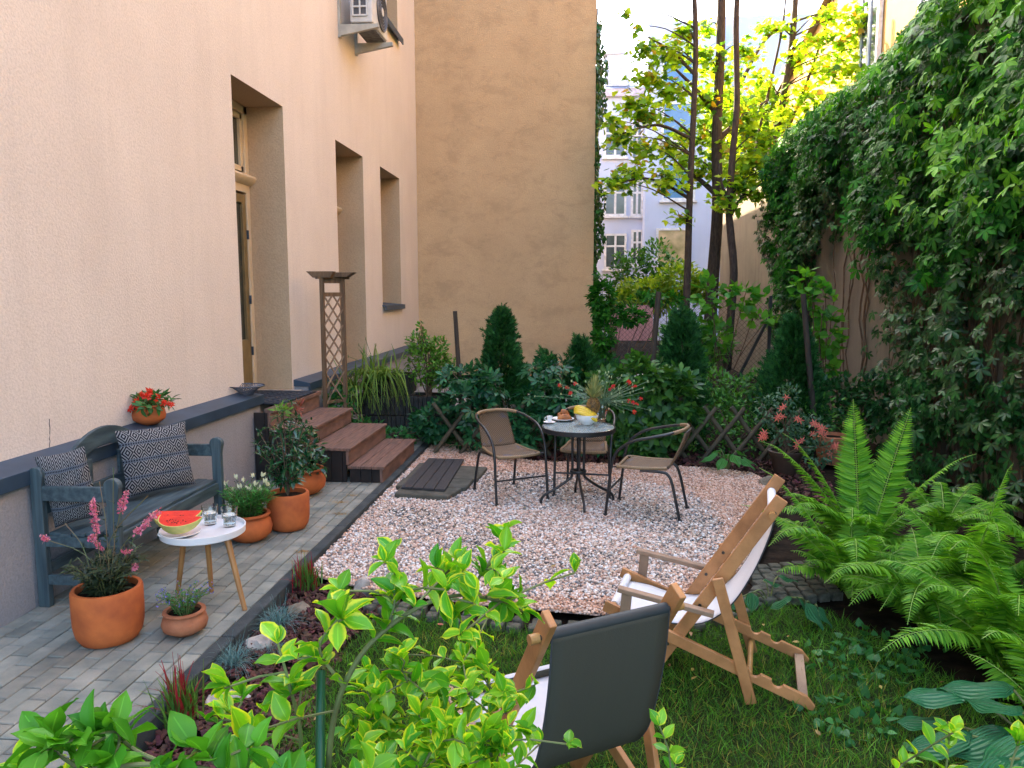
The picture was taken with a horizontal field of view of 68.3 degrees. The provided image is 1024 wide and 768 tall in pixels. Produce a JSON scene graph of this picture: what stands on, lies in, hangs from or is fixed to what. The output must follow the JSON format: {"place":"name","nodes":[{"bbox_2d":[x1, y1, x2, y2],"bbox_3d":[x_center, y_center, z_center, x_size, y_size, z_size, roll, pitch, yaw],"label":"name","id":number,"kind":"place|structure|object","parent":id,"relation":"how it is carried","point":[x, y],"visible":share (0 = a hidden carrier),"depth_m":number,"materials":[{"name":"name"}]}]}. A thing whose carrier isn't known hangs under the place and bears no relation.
{"place":"outdoors","nodes":[
{"label":"outdoors","id":0,"kind":"place"},
{"bbox_2d":[0,437,425,767],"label":"path","id":1,"kind":"structure","parent":0,"point":[42,650],"depth_m":4.20,"materials":[{"name":"grey stone"}]},
{"bbox_2d":[69,575,144,648],"bbox_3d":[-2.198,1.246,4.111,0.356,0.300,0.356,1,7,5],"label":"flower pot","id":2,"kind":"object","parent":1,"relation":"on","point":[108,621],"visible":0.81,"depth_m":3.97,"materials":[{"name":"ceramic"}]},
{"bbox_2d":[39,467,160,597],"bbox_3d":[-2.219,0.791,4.087,0.470,0.713,0.631,-7,10,-44],"label":"pink gaura","id":3,"kind":"object","parent":2,"relation":"on","point":[100,577],"visible":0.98,"depth_m":4.04,"materials":[{"name":"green plant"}]},
{"bbox_2d":[29,425,224,606],"bbox_3d":[-2.521,0.777,5.115,0.570,0.990,1.325,1,7,5],"label":"garden bench","id":4,"kind":"object","parent":1,"relation":"on","point":[178,498],"visible":0.59,"depth_m":4.59,"materials":[{"name":"blue wood"}]},
{"bbox_2d":[34,446,103,527],"bbox_3d":[-2.682,0.626,4.575,0.341,0.499,0.181,-2,7,-14],"label":"cushion","id":5,"kind":"object","parent":4,"relation":"on","point":[70,468],"visible":0.7,"depth_m":4.51,"materials":[{"name":"fabric"}]},
{"bbox_2d":[115,422,195,498],"bbox_3d":[-2.513,0.528,5.337,0.195,0.458,0.500,6,9,39],"label":"cushion","id":6,"kind":"object","parent":4,"relation":"on","point":[155,459],"visible":1,"depth_m":5.27,"materials":[{"name":"fabric"}]},
{"bbox_2d":[161,602,207,637],"bbox_3d":[-1.820,1.319,4.197,0.244,0.135,0.244,1,7,5],"label":"flower pot","id":7,"kind":"object","parent":1,"relation":"on","point":[194,621],"visible":0.84,"depth_m":4.11,"materials":[{"name":"ceramic"}]},
{"bbox_2d":[155,580,213,615],"bbox_3d":[-1.822,1.189,4.167,0.308,0.171,0.312,1,7,5],"label":"blue lobelia","id":8,"kind":"object","parent":7,"relation":"on","point":[191,601],"visible":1,"depth_m":4.17,"materials":[{"name":"green plant"}]},
{"bbox_2d":[159,515,246,610],"bbox_3d":[-1.880,1.101,4.621,0.492,0.473,0.492,-2,7,-19],"label":"side table","id":9,"kind":"object","parent":1,"relation":"on","point":[217,532],"visible":0.67,"depth_m":4.51,"materials":[{"name":"white paint"}]},
{"bbox_2d":[157,526,200,537],"bbox_3d":[-1.992,0.892,4.520,0.240,0.020,0.240,1,7,5],"label":"plate","id":10,"kind":"object","parent":9,"relation":"on","point":[196,529],"visible":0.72,"depth_m":4.50,"materials":[{"name":"white ceramic"}]},
{"bbox_2d":[158,515,202,533],"bbox_3d":[-1.972,0.834,4.433,0.271,0.090,0.113,1,7,7],"label":"watermelon slice","id":11,"kind":"object","parent":10,"relation":"on","point":[171,524],"visible":1,"depth_m":4.42,"materials":[{"name":"red food"}]},
{"bbox_2d":[232,507,272,542],"bbox_3d":[-2.009,1.088,5.774,0.340,0.215,0.340,1,7,5],"label":"flower pot","id":12,"kind":"object","parent":1,"relation":"on","point":[259,527],"visible":0.62,"depth_m":5.66,"materials":[{"name":"ceramic"}]},
{"bbox_2d":[217,472,279,517],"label":"white lavender","id":13,"kind":"object","parent":12,"relation":"on","point":[248,502],"visible":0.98,"depth_m":5.70,"materials":[{"name":"green plant"}]},
{"bbox_2d":[266,487,309,531],"bbox_3d":[-1.792,1.012,6.048,0.332,0.300,0.332,1,7,5],"label":"flower pot","id":14,"kind":"object","parent":1,"relation":"on","point":[290,512],"visible":0.85,"depth_m":5.92,"materials":[{"name":"ceramic"}]},
{"bbox_2d":[251,398,313,495],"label":"glossy shrub","id":15,"kind":"object","parent":14,"relation":"on","point":[285,471],"visible":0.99,"depth_m":6.00,"materials":[{"name":"green plant"}]},
{"bbox_2d":[291,463,325,494],"bbox_3d":[-1.958,0.908,7.113,0.400,0.250,0.400,1,7,5],"label":"flower pot","id":16,"kind":"object","parent":1,"relation":"on","point":[314,483],"visible":0.3,"depth_m":6.98,"materials":[{"name":"ceramic"}]},
{"bbox_2d":[280,414,329,477],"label":"potted shrub","id":17,"kind":"object","parent":16,"relation":"in","point":[316,455],"visible":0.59,"depth_m":7.04,"materials":[{"name":"green plant"}]},
{"bbox_2d":[254,391,415,482],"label":"garden steps","id":18,"kind":"structure","parent":1,"relation":"on","point":[383,460],"depth_m":7.87,"materials":[{"name":"brown wood"}]},
{"bbox_2d":[322,382,462,444],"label":"ground ivy","id":19,"kind":"object","parent":1,"relation":"on","point":[404,432],"visible":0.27,"depth_m":9.50,"materials":[{"name":"green plant"}]},
{"bbox_2d":[405,416,443,436],"bbox_3d":[-1.087,0.531,10.149,0.590,0.270,0.550,1,7,5],"label":"concrete planter","id":20,"kind":"object","parent":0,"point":[408,421],"visible":0.06,"depth_m":9.89,"materials":[{"name":"concrete"}]},
{"bbox_2d":[405,392,454,415],"bbox_3d":[-1.094,0.263,10.148,0.570,0.258,0.550,1,7,5],"label":"concrete planter","id":21,"kind":"object","parent":20,"relation":"on","point":[418,400],"visible":0.5,"depth_m":9.89,"materials":[{"name":"concrete"}]},
{"bbox_2d":[403,320,462,396],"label":"round bush","id":22,"kind":"object","parent":21,"relation":"on","point":[428,372],"visible":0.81,"depth_m":9.96,"materials":[{"name":"green plant"}]},
{"bbox_2d":[415,384,585,413],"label":"yard paving","id":23,"kind":"structure","parent":0,"point":[420,388],"depth_m":14.86,"materials":[{"name":"grey stone"}]},
{"bbox_2d":[583,269,692,367],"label":"creeper clump","id":24,"kind":"object","parent":23,"relation":"on","point":[603,314],"visible":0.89,"depth_m":12.31,"materials":[{"name":"green plant"}]},
{"bbox_2d":[313,444,766,615],"bbox_3d":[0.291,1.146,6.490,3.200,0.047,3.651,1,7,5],"label":"pale gravel","id":25,"kind":"structure","parent":0,"point":[617,536],"depth_m":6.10,"materials":[{"name":"beige gravel"}]},
{"bbox_2d":[395,486,460,500],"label":"stone slab","id":26,"kind":"structure","parent":25,"relation":"on","point":[448,493],"depth_m":7.09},
{"bbox_2d":[401,458,463,490],"bbox_3d":[-0.792,0.925,7.819,0.436,0.022,1.333,1,7,5],"label":"decking mat","id":27,"kind":"object","parent":26,"relation":"on","point":[433,474],"visible":1,"depth_m":7.68,"materials":[{"name":"grey wood"}]},
{"bbox_2d":[472,408,549,506],"bbox_3d":[-0.046,0.666,7.189,0.574,0.789,0.699,-3,8,-26],"label":"bistro chair","id":28,"kind":"object","parent":25,"relation":"on","point":[497,437],"visible":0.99,"depth_m":7.32,"materials":[{"name":"beige metal"}]},
{"bbox_2d":[540,420,615,512],"bbox_3d":[0.602,0.740,6.894,0.687,0.724,0.699,1,7,5],"label":"bistro table","id":29,"kind":"object","parent":25,"relation":"on","point":[577,429],"visible":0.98,"depth_m":6.83,"materials":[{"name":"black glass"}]},
{"bbox_2d":[597,402,607,418],"bbox_3d":[0.863,0.252,7.238,0.116,0.165,0.116,1,7,5],"label":"glass vase","id":30,"kind":"object","parent":29,"relation":"on","point":[603,411],"visible":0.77,"depth_m":7.19,"materials":[{"name":"clear glass"}]},
{"bbox_2d":[534,371,653,413],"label":"carnations","id":31,"kind":"object","parent":30,"relation":"in","point":[608,400],"visible":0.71,"depth_m":7.21,"materials":[{"name":"plant"}]},
{"bbox_2d":[552,405,615,498],"bbox_3d":[0.724,0.641,7.394,0.574,0.789,0.699,1,7,12],"label":"bistro chair","id":32,"kind":"object","parent":25,"relation":"on","point":[596,445],"visible":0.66,"depth_m":7.25,"materials":[{"name":"beige metal"}]},
{"bbox_2d":[603,423,691,521],"bbox_3d":[1.212,0.734,6.626,0.699,0.789,0.574,3,7,21],"label":"bistro chair","id":33,"kind":"object","parent":25,"relation":"on","point":[647,464],"visible":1,"depth_m":6.52,"materials":[{"name":"beige wicker"}]},
{"bbox_2d":[145,339,1023,761],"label":"ground","id":34,"kind":"structure","parent":0,"point":[865,609],"depth_m":4.98,"materials":[{"name":"soil"}]},
{"bbox_2d":[0,0,427,627],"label":"town house","id":35,"kind":"structure","parent":34,"relation":"on","point":[142,242],"depth_m":6.55,"materials":[{"name":"paint"}]},
{"bbox_2d":[132,402,165,424],"bbox_3d":[-2.829,0.234,5.876,0.250,0.155,0.250,1,7,5],"label":"flower pot","id":36,"kind":"object","parent":35,"relation":"on","point":[153,418],"visible":0.62,"depth_m":5.79,"materials":[{"name":"ceramic"}]},
{"bbox_2d":[128,387,179,416],"bbox_3d":[-2.787,0.131,5.865,0.369,0.243,0.498,-2,7,-16],"label":"red begonia","id":37,"kind":"object","parent":36,"relation":"in","point":[149,397],"visible":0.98,"depth_m":5.74,"materials":[{"name":"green plant"}]},
{"bbox_2d":[232,100,256,389],"bbox_3d":[-3.114,-1.480,8.243,0.165,3.280,1.300,1,7,5],"label":"balcony door","id":38,"kind":"structure","parent":35,"relation":"in","point":[243,180],"depth_m":8.72,"materials":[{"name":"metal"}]},
{"bbox_2d":[337,0,392,55],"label":"air conditioner","id":39,"kind":"object","parent":35,"relation":"attached to","point":[369,20],"visible":1,"depth_m":10.67,"materials":[{"name":"metal"}]},
{"bbox_2d":[142,582,399,767],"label":"bark mulch","id":40,"kind":"object","parent":34,"relation":"on","point":[200,725],"visible":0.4,"depth_m":3.90,"materials":[{"name":"brown wood"}]},
{"bbox_2d":[137,652,210,729],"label":"blood grass","id":41,"kind":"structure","parent":40,"relation":"on","point":[181,699],"depth_m":3.43,"materials":[{"name":"red plant"}]},
{"bbox_2d":[281,555,322,593],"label":"blood grass","id":42,"kind":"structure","parent":40,"relation":"on","point":[307,578],"depth_m":4.97,"materials":[{"name":"green plant"}]},
{"bbox_2d":[126,439,431,751],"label":"kerb","id":43,"kind":"structure","parent":34,"relation":"on","point":[278,591],"depth_m":4.50,"materials":[{"name":"concrete"}]},
{"bbox_2d":[306,271,355,407],"bbox_3d":[-2.182,-0.426,9.253,0.583,1.885,0.290,-1,7,-6],"label":"trellis post","id":44,"kind":"object","parent":34,"relation":"on","point":[323,277],"visible":0.88,"depth_m":9.20,"materials":[{"name":"brown wood"}]},
{"bbox_2d":[362,415,405,435],"bbox_3d":[-1.677,0.522,10.221,0.580,0.270,0.550,1,7,5],"label":"concrete planter","id":45,"kind":"object","parent":34,"relation":"on","point":[394,421],"visible":0.35,"depth_m":9.94,"materials":[{"name":"concrete"}]},
{"bbox_2d":[352,391,411,414],"bbox_3d":[-1.744,0.253,10.235,0.720,0.258,0.550,1,7,5],"label":"concrete planter","id":46,"kind":"object","parent":45,"relation":"on","point":[366,410],"visible":0.65,"depth_m":9.96,"materials":[{"name":"concrete"}]},
{"bbox_2d":[363,372,416,394],"bbox_3d":[-1.650,-0.014,10.235,0.600,0.268,0.550,1,7,5],"label":"concrete planter","id":47,"kind":"object","parent":46,"relation":"on","point":[412,385],"visible":0.41,"depth_m":9.97,"materials":[{"name":"concrete"}]},
{"bbox_2d":[321,337,419,422],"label":"daylily","id":48,"kind":"object","parent":47,"relation":"in","point":[383,371],"visible":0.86,"depth_m":9.73,"materials":[{"name":"green plant"}]},
{"bbox_2d":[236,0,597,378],"bbox_3d":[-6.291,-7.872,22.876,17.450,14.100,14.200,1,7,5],"label":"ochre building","id":49,"kind":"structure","parent":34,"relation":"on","point":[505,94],"depth_m":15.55,"materials":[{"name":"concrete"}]},
{"bbox_2d":[592,20,608,353],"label":"corner ivy","id":50,"kind":"object","parent":49,"relation":"attached to","point":[601,82],"visible":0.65,"depth_m":15.47,"materials":[{"name":"green plant"}]},
{"bbox_2d":[466,302,536,438],"bbox_3d":[-0.178,-0.067,9.716,1.123,1.984,0.966,1,7,5],"label":"thuja","id":51,"kind":"object","parent":34,"relation":"on","point":[500,331],"visible":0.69,"depth_m":9.54,"materials":[{"name":"green plant"}]},
{"bbox_2d":[363,571,793,634],"bbox_3d":[0.553,1.406,4.655,2.898,0.070,0.773,-1,7,-10],"label":"cobble edging","id":52,"kind":"object","parent":34,"relation":"on","point":[517,620],"visible":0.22,"depth_m":4.54,"materials":[{"name":"stone"}]},
{"bbox_2d":[557,332,601,446],"bbox_3d":[0.891,0.125,9.643,0.970,1.601,0.910,1,7,5],"label":"thuja","id":53,"kind":"object","parent":34,"relation":"on","point":[581,350],"visible":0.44,"depth_m":9.50,"materials":[{"name":"green plant"}]},
{"bbox_2d":[431,402,802,460],"bbox_3d":[1.188,0.564,8.916,4.342,0.651,0.102,1,7,5],"label":"lattice fence","id":54,"kind":"object","parent":34,"relation":"on","point":[724,432],"visible":0.35,"depth_m":8.80,"materials":[{"name":"brown wood"}]},
{"bbox_2d":[583,348,707,461],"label":"creeper bush","id":55,"kind":"object","parent":34,"relation":"on","point":[665,410],"visible":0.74,"depth_m":8.59,"materials":[{"name":"green plant"}]},
{"bbox_2d":[607,236,683,342],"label":"shrub","id":56,"kind":"object","parent":34,"relation":"on","point":[627,266],"visible":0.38,"depth_m":18.43,"materials":[{"name":"green plant"}]},
{"bbox_2d":[591,0,708,307],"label":"maple tree","id":57,"kind":"object","parent":34,"relation":"on","point":[645,117],"visible":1,"depth_m":14.32,"materials":[{"name":"green plant"}]},
{"bbox_2d":[604,258,721,350],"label":"shrub","id":58,"kind":"object","parent":34,"relation":"on","point":[666,284],"visible":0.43,"depth_m":16.44,"materials":[{"name":"green plant"}]},
{"bbox_2d":[518,449,835,508],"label":"bark mulch","id":59,"kind":"object","parent":34,"relation":"on","point":[797,476],"visible":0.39,"depth_m":8.35,"materials":[{"name":"brown wood"}]},
{"bbox_2d":[407,353,616,457],"bbox_3d":[0.073,0.248,9.063,2.819,1.216,0.987,1,7,5],"label":"creeper bush","id":60,"kind":"object","parent":59,"relation":"on","point":[481,395],"visible":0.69,"depth_m":9.04,"materials":[{"name":"plant"}]},
{"bbox_2d":[768,447,804,474],"bbox_3d":[2.967,0.835,8.177,0.380,0.240,0.380,1,7,5],"label":"flower pot","id":61,"kind":"object","parent":59,"relation":"on","point":[781,464],"visible":0.81,"depth_m":8.06,"materials":[{"name":"brown ceramic"}]},
{"bbox_2d":[753,382,841,469],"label":"coral flower","id":62,"kind":"object","parent":61,"relation":"in","point":[793,434],"visible":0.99,"depth_m":8.08,"materials":[{"name":"red plant"}]},
{"bbox_2d":[655,300,713,453],"bbox_3d":[2.098,-0.080,9.508,0.966,1.960,1.028,4,8,27],"label":"thuja","id":63,"kind":"object","parent":34,"relation":"on","point":[682,324],"visible":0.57,"depth_m":9.34,"materials":[{"name":"green plant"}]},
{"bbox_2d":[599,296,772,405],"bbox_3d":[2.866,-0.499,12.589,2.820,1.930,0.134,1,7,5],"label":"wire fence","id":64,"kind":"object","parent":34,"relation":"on","point":[750,354],"visible":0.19,"depth_m":12.50,"materials":[{"name":"metal"}]},
{"bbox_2d":[660,268,779,387],"bbox_3d":[3.355,-0.840,12.031,2.037,2.015,0.569,1,7,5],"label":"vine","id":65,"kind":"object","parent":64,"relation":"attached to","point":[747,308],"visible":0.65,"depth_m":11.97,"materials":[{"name":"green plant"}]},
{"bbox_2d":[663,0,769,350],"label":"maple tree","id":66,"kind":"object","parent":34,"relation":"on","point":[716,105],"visible":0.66,"depth_m":15.60,"materials":[{"name":"green plant"}]},
{"bbox_2d":[701,362,763,440],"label":"shrub","id":67,"kind":"object","parent":34,"relation":"on","point":[743,383],"visible":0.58,"depth_m":10.00,"materials":[{"name":"green plant"}]},
{"bbox_2d":[702,78,780,188],"bbox_3d":[7.648,-5.940,24.908,3.125,7.904,2.504,1,7,5],"label":"tree","id":68,"kind":"object","parent":34,"relation":"on","point":[762,93],"visible":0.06,"depth_m":23.92,"materials":[{"name":"green plant"}]},
{"bbox_2d":[710,0,787,370],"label":"maple tree","id":69,"kind":"object","parent":34,"relation":"on","point":[729,204],"visible":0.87,"depth_m":14.34,"materials":[{"name":"green plant"}]},
{"bbox_2d":[682,387,869,457],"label":"undergrowth","id":70,"kind":"object","parent":34,"relation":"on","point":[733,431],"visible":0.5,"depth_m":9.13,"materials":[{"name":"green plant"}]},
{"bbox_2d":[744,311,836,456],"bbox_3d":[3.413,0.072,9.307,1.073,1.956,1.126,1,7,5],"label":"thuja","id":71,"kind":"object","parent":34,"relation":"on","point":[785,360],"visible":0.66,"depth_m":9.12,"materials":[{"name":"green plant"}]},
{"bbox_2d":[749,560,842,606],"bbox_3d":[1.891,1.344,5.115,0.542,0.060,0.779,1,7,5],"label":"cobble patch","id":72,"kind":"object","parent":34,"relation":"on","point":[815,589],"visible":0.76,"depth_m":4.97,"materials":[{"name":"stone"}]},
{"bbox_2d":[740,0,867,154],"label":"maple tree","id":73,"kind":"object","parent":34,"relation":"on","point":[785,116],"visible":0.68,"depth_m":17.09,"materials":[{"name":"yellow plant"}]},
{"bbox_2d":[800,294,817,458],"bbox_3d":[3.550,-0.080,8.974,0.321,1.976,0.079,1,7,5],"label":"wooden stake","id":74,"kind":"object","parent":34,"relation":"on","point":[809,368],"visible":0.69,"depth_m":8.92,"materials":[{"name":"brown wood"}]},
{"bbox_2d":[787,261,849,411],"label":"vine","id":75,"kind":"object","parent":34,"relation":"on","point":[813,288],"visible":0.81,"depth_m":9.78,"materials":[{"name":"green plant"}]},
{"bbox_2d":[745,467,956,598],"bbox_3d":[2.163,0.986,4.780,1.326,0.820,1.205,1,7,5],"label":"fern","id":76,"kind":"object","parent":34,"relation":"on","point":[843,546],"visible":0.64,"depth_m":4.81,"materials":[{"name":"green plant"}]},
{"bbox_2d":[818,370,895,446],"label":"shrub","id":77,"kind":"object","parent":34,"relation":"on","point":[862,402],"visible":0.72,"depth_m":9.36,"materials":[{"name":"green plant"}]},
{"bbox_2d":[761,401,974,560],"bbox_3d":[2.355,0.747,5.118,1.375,1.214,1.037,-3,7,-23],"label":"fern","id":78,"kind":"object","parent":34,"relation":"on","point":[870,490],"visible":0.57,"depth_m":5.29,"materials":[{"name":"green plant"}]},
{"bbox_2d":[718,1,1023,518],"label":"boundary wall","id":79,"kind":"structure","parent":34,"relation":"on","point":[751,269],"depth_m":11.01,"materials":[{"name":"beige paint"}]},
{"bbox_2d":[752,140,821,394],"bbox_3d":[4.858,-2.093,13.525,0.923,4.836,2.496,1,7,5],"label":"wall creeper","id":80,"kind":"object","parent":79,"relation":"attached to","point":[786,238],"depth_m":13.21,"materials":[{"name":"green plant"}]},
{"bbox_2d":[757,28,922,422],"bbox_3d":[4.912,-2.146,12.083,1.363,5.289,6.714,1,7,5],"label":"wall creeper","id":81,"kind":"object","parent":79,"relation":"attached to","point":[816,134],"depth_m":10.83,"materials":[{"name":"green plant"}]},
{"bbox_2d":[838,0,1023,519],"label":"wall creeper","id":82,"kind":"object","parent":79,"relation":"attached to","point":[976,211],"depth_m":7.13,"materials":[{"name":"green plant"}]},
{"bbox_2d":[826,527,979,659],"bbox_3d":[2.380,1.185,4.337,1.093,0.532,1.317,3,7,23],"label":"fern","id":83,"kind":"object","parent":34,"relation":"on","point":[904,602],"visible":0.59,"depth_m":4.25,"materials":[{"name":"green plant"}]},
{"bbox_2d":[857,459,1023,538],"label":"fern","id":84,"kind":"object","parent":34,"relation":"on","point":[942,519],"visible":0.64,"depth_m":6.05,"materials":[{"name":"green plant"}]},
{"bbox_2d":[871,463,1023,609],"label":"fern","id":85,"kind":"object","parent":34,"relation":"on","point":[989,542],"visible":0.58,"depth_m":4.43,"materials":[{"name":"green plant"}]},
{"bbox_2d":[873,539,1023,682],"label":"fern","id":86,"kind":"object","parent":34,"relation":"on","point":[998,604],"visible":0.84,"depth_m":3.73,"materials":[{"name":"green plant"}]},
{"bbox_2d":[955,493,1023,583],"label":"fern","id":87,"kind":"object","parent":34,"relation":"on","point":[1016,530],"visible":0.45,"depth_m":4.73,"materials":[{"name":"green plant"}]},
{"bbox_2d":[268,595,1023,767],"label":"lawn","id":88,"kind":"structure","parent":0,"point":[751,720],"depth_m":3.61,"materials":[{"name":"plant"}]},
{"bbox_2d":[0,689,306,767],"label":"variegated shrub","id":89,"kind":"object","parent":88,"relation":"on","point":[112,734],"visible":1,"depth_m":0.88,"materials":[{"name":"green plant"}]},
{"bbox_2d":[0,725,399,767],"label":"variegated shrub","id":90,"kind":"object","parent":88,"relation":"on","point":[384,760],"visible":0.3,"depth_m":1.12,"materials":[{"name":"green plant"}]},
{"bbox_2d":[315,670,324,767],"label":"green cane","id":91,"kind":"object","parent":90,"relation":"in","point":[320,727],"visible":1,"depth_m":1.14,"materials":[{"name":"plastic"}]},
{"bbox_2d":[197,520,581,767],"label":"variegated shrub","id":92,"kind":"object","parent":88,"relation":"on","point":[445,575],"visible":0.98,"depth_m":1.10,"materials":[{"name":"green plant"}]},
{"bbox_2d":[325,606,581,767],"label":"variegated shrub","id":93,"kind":"object","parent":88,"relation":"on","point":[436,728],"visible":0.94,"depth_m":1.43,"materials":[{"name":"green plant"}]},
{"bbox_2d":[448,582,685,767],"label":"deck chair","id":94,"kind":"object","parent":88,"relation":"on","point":[598,679],"visible":0.72,"depth_m":2.41,"materials":[{"name":"grey fabric"}]},
{"bbox_2d":[602,474,814,710],"bbox_3d":[1.016,0.993,3.872,1.016,1.030,0.632,2,7,18],"label":"deck chair","id":95,"kind":"object","parent":88,"relation":"on","point":[717,597],"visible":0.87,"depth_m":3.72,"materials":[{"name":"brown wood"}]},
{"bbox_2d":[649,689,1023,767],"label":"variegated shrub","id":96,"kind":"object","parent":88,"relation":"on","point":[952,729],"visible":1,"depth_m":1.45,"materials":[{"name":"green plant"}]},
{"bbox_2d":[789,617,949,749],"bbox_3d":[1.797,1.472,3.877,0.691,0.140,1.409,5,8,35],"label":"ground ivy","id":97,"kind":"object","parent":88,"relation":"on","point":[865,692],"visible":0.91,"depth_m":3.84,"materials":[{"name":"green plant"}]},
{"bbox_2d":[893,680,1023,767],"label":"hosta","id":98,"kind":"object","parent":88,"relation":"on","point":[990,746],"visible":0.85,"depth_m":3.05,"materials":[{"name":"green plant"}]},
{"bbox_2d":[967,627,1023,722],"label":"fern","id":99,"kind":"object","parent":88,"relation":"on","point":[1016,654],"visible":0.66,"depth_m":3.42,"materials":[{"name":"green plant"}]},
{"bbox_2d":[594,14,810,339],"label":"apartment house","id":100,"kind":"structure","parent":0,"point":[636,219],"depth_m":31.15,"materials":[{"name":"paint"}]},
{"bbox_2d":[602,233,626,270],"bbox_3d":[4.438,-5.657,32.425,1.110,1.590,0.128,1,7,5],"label":"window","id":101,"kind":"structure","parent":100,"relation":"in","point":[614,242],"depth_m":32.43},
{"bbox_2d":[653,228,684,266],"bbox_3d":[6.630,-5.601,31.020,1.560,1.590,0.128,1,7,5],"label":"window","id":102,"kind":"structure","parent":100,"relation":"in","point":[676,237],"depth_m":31.02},
{"bbox_2d":[597,0,817,78],"label":"sky","id":103,"kind":"structure","parent":0,"point":[616,33],"materials":[{"name":"white"}]},
{"bbox_2d":[775,0,966,135],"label":"tenement house","id":104,"kind":"structure","parent":0,"point":[886,20],"depth_m":16.18,"materials":[{"name":"beige paint"}]},
{"bbox_2d":[858,0,883,73],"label":"window","id":105,"kind":"structure","parent":104,"relation":"in","point":[871,40],"depth_m":16.08,"materials":[{"name":"white"}]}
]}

